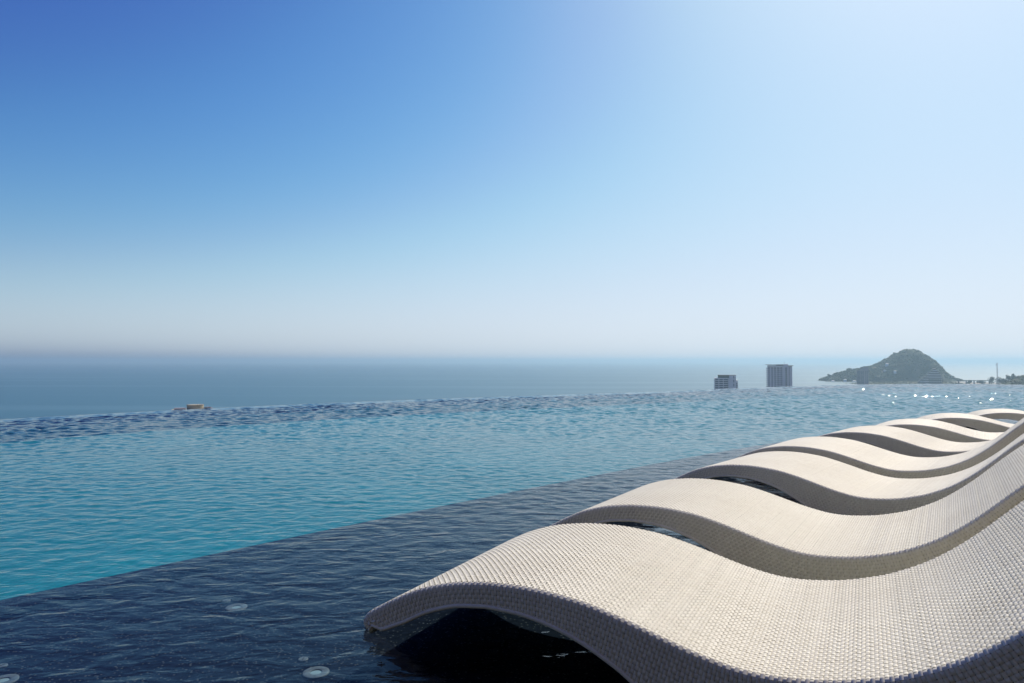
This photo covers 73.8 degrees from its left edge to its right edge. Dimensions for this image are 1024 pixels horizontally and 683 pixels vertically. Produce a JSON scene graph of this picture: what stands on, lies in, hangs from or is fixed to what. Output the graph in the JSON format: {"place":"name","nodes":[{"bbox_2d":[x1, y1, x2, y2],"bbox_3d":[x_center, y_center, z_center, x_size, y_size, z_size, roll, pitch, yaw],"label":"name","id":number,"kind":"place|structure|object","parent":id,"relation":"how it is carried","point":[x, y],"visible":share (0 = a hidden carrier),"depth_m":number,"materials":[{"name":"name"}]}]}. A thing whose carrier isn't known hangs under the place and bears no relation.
{"place":"outdoors","nodes":[
{"label":"outdoors","id":0,"kind":"place"},
{"bbox_2d":[0,419,1016,682],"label":"pool shelf","id":1,"kind":"object","parent":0,"point":[314,605],"visible":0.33,"depth_m":2.15,"materials":[{"name":"tile"}]},
{"bbox_2d":[0,663,7,668],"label":"anchor cap","id":2,"kind":"object","parent":1,"relation":"on","point":[3,665],"visible":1,"depth_m":1.87,"materials":[{"name":"metal"}]},
{"bbox_2d":[0,674,18,682],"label":"floor light","id":3,"kind":"object","parent":1,"relation":"on","point":[9,678],"visible":1,"depth_m":1.80,"materials":[{"name":"metal"}]},
{"bbox_2d":[225,603,246,611],"bbox_3d":[-0.937,0.903,2.317,0.070,0.004,0.070,-1,-2,34],"label":"floor light","id":4,"kind":"object","parent":1,"relation":"on","point":[236,607],"visible":1,"depth_m":2.31,"materials":[{"name":"metal"}]},
{"bbox_2d":[298,657,307,661],"bbox_3d":[-0.586,0.892,1.914,0.027,0.005,0.027,0,-2,-2],"label":"anchor cap","id":5,"kind":"object","parent":1,"relation":"on","point":[303,659],"visible":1,"depth_m":1.91,"materials":[{"name":"metal"}]},
{"bbox_2d":[302,666,328,678],"bbox_3d":[-0.527,0.890,1.833,0.070,0.004,0.070,1,-2,-26],"label":"floor light","id":6,"kind":"object","parent":1,"relation":"on","point":[316,672],"visible":1,"depth_m":1.83,"materials":[{"name":"metal"}]},
{"bbox_2d":[0,436,815,619],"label":"shelf rim","id":7,"kind":"object","parent":1,"relation":"attached to","point":[34,602],"visible":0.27,"depth_m":2.93,"materials":[{"name":"tile"}]},
{"bbox_2d":[364,500,1023,682],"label":"sun lounger","id":8,"kind":"object","parent":1,"relation":"on","point":[632,605],"visible":1,"depth_m":1.59,"materials":[{"name":"beige wicker"}]},
{"bbox_2d":[550,444,1023,579],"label":"sun lounger","id":9,"kind":"object","parent":1,"relation":"on","point":[756,528],"visible":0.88,"depth_m":2.39,"materials":[{"name":"beige wicker"}]},
{"bbox_2d":[675,433,1023,515],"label":"sun lounger","id":10,"kind":"object","parent":1,"relation":"on","point":[824,484],"visible":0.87,"depth_m":3.35,"materials":[{"name":"beige wicker"}]},
{"bbox_2d":[737,418,1023,478],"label":"sun lounger","id":11,"kind":"object","parent":1,"relation":"on","point":[870,458],"visible":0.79,"depth_m":4.12,"materials":[{"name":"beige wicker"}]},
{"bbox_2d":[817,425,991,457],"bbox_3d":[3.253,0.642,5.008,2.067,0.691,0.706,-1,-2,41],"label":"sun lounger","id":12,"kind":"object","parent":1,"relation":"on","point":[907,442],"visible":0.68,"depth_m":5.05,"materials":[{"name":"beige wicker"}]},
{"bbox_2d":[877,419,1003,442],"bbox_3d":[4.031,0.662,5.716,2.067,0.691,0.706,-1,-2,35],"label":"sun lounger","id":13,"kind":"object","parent":1,"relation":"on","point":[945,431],"visible":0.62,"depth_m":5.72,"materials":[{"name":"beige wicker"}]},
{"bbox_2d":[916,413,1014,432],"bbox_3d":[4.860,0.682,6.434,2.067,0.691,0.706,-1,-2,30],"label":"sun lounger","id":14,"kind":"object","parent":1,"relation":"on","point":[981,423],"visible":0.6,"depth_m":6.41,"materials":[{"name":"beige wicker"}]},
{"bbox_2d":[958,409,1023,426],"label":"sun lounger","id":15,"kind":"object","parent":1,"relation":"on","point":[1013,414],"visible":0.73,"depth_m":7.11,"materials":[{"name":"beige wicker"}]},
{"bbox_2d":[0,392,1023,599],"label":"pool floor","id":16,"kind":"structure","parent":0,"point":[44,564],"depth_m":4.93,"materials":[{"name":"teal tile"}]},
{"bbox_2d":[0,387,1021,442],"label":"pool wall","id":17,"kind":"structure","parent":16,"relation":"on","point":[298,414],"depth_m":10.47,"materials":[{"name":"teal tile"}]},
{"bbox_2d":[0,385,1006,429],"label":"infinity edge","id":18,"kind":"object","parent":17,"relation":"attached to","point":[232,410],"visible":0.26,"depth_m":10.50,"materials":[{"name":"tile"}]},
{"bbox_2d":[0,384,1023,594],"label":"pool water","id":19,"kind":"structure","parent":0,"point":[698,397],"depth_m":6.85,"materials":[{"name":"blue liquid"}]},
{"bbox_2d":[0,361,1023,420],"bbox_3d":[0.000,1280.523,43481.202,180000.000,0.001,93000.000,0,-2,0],"label":"sea","id":20,"kind":"structure","parent":0,"point":[43,389],"depth_m":2083.68,"materials":[{"name":"teal liquid"}]},
{"bbox_2d":[0,0,1023,360],"label":"sky","id":21,"kind":"structure","parent":0,"point":[181,180],"materials":[{"name":"blue"}]},
{"bbox_2d":[714,375,737,390],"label":"apartment block","id":22,"kind":"structure","parent":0,"point":[722,382],"depth_m":1055.71,"materials":[{"name":"grey concrete"}]},
{"bbox_2d":[766,364,792,387],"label":"apartment tower","id":23,"kind":"structure","parent":0,"point":[779,375],"depth_m":1056.02,"materials":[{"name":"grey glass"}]},
{"bbox_2d":[817,349,960,381],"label":"hill","id":24,"kind":"structure","parent":0,"point":[912,376],"depth_m":1957.25,"materials":[{"name":"green plant"}]},
{"bbox_2d":[818,348,961,380],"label":"hill woodland","id":25,"kind":"object","parent":24,"relation":"on","point":[836,376],"visible":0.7,"depth_m":1982.69,"materials":[{"name":"green plant"}]},
{"bbox_2d":[853,381,957,383],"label":"shore bank","id":26,"kind":"structure","parent":0,"point":[904,383],"depth_m":1738.59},
{"bbox_2d":[851,381,965,383],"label":"bank woodland","id":27,"kind":"object","parent":26,"relation":"on","point":[905,382],"visible":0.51,"depth_m":1746.93,"materials":[{"name":"green plant"}]},
{"bbox_2d":[954,382,1000,383],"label":"beach","id":28,"kind":"structure","parent":0,"point":[978,383],"depth_m":1795.50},
{"bbox_2d":[1002,376,1023,385],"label":"hillock","id":29,"kind":"structure","parent":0,"point":[1016,380],"depth_m":1246.79,"materials":[{"name":"green plant"}]},
{"bbox_2d":[1001,375,1023,385],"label":"slope thicket","id":30,"kind":"object","parent":29,"relation":"on","point":[1012,380],"visible":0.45,"depth_m":1250.55,"materials":[{"name":"green plant"}]},
{"bbox_3d":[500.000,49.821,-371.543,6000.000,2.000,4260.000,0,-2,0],"label":"ground","id":31,"kind":"structure","parent":0,"visible":0},
{"bbox_2d":[172,404,215,411],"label":"round rooftop","id":32,"kind":"object","parent":31,"relation":"on","point":[196,406],"visible":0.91,"depth_m":399.69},
{"bbox_2d":[856,366,868,384],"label":"apartment tower","id":33,"kind":"structure","parent":31,"relation":"on","point":[862,376],"depth_m":1686.64,"materials":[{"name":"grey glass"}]},
{"bbox_2d":[917,368,941,383],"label":"terraced hotel","id":34,"kind":"structure","parent":31,"relation":"on","point":[934,376],"depth_m":1726.23,"materials":[{"name":"grey concrete"}]},
{"bbox_2d":[956,380,989,383],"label":"bridge","id":35,"kind":"structure","parent":31,"relation":"on","point":[972,380],"depth_m":1734.90,"materials":[{"name":"grey concrete"}]},
{"bbox_2d":[987,376,994,383],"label":"shore tree","id":36,"kind":"object","parent":31,"relation":"on","point":[991,380],"visible":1,"depth_m":1637.02,"materials":[{"name":"green plant"}]}
]}

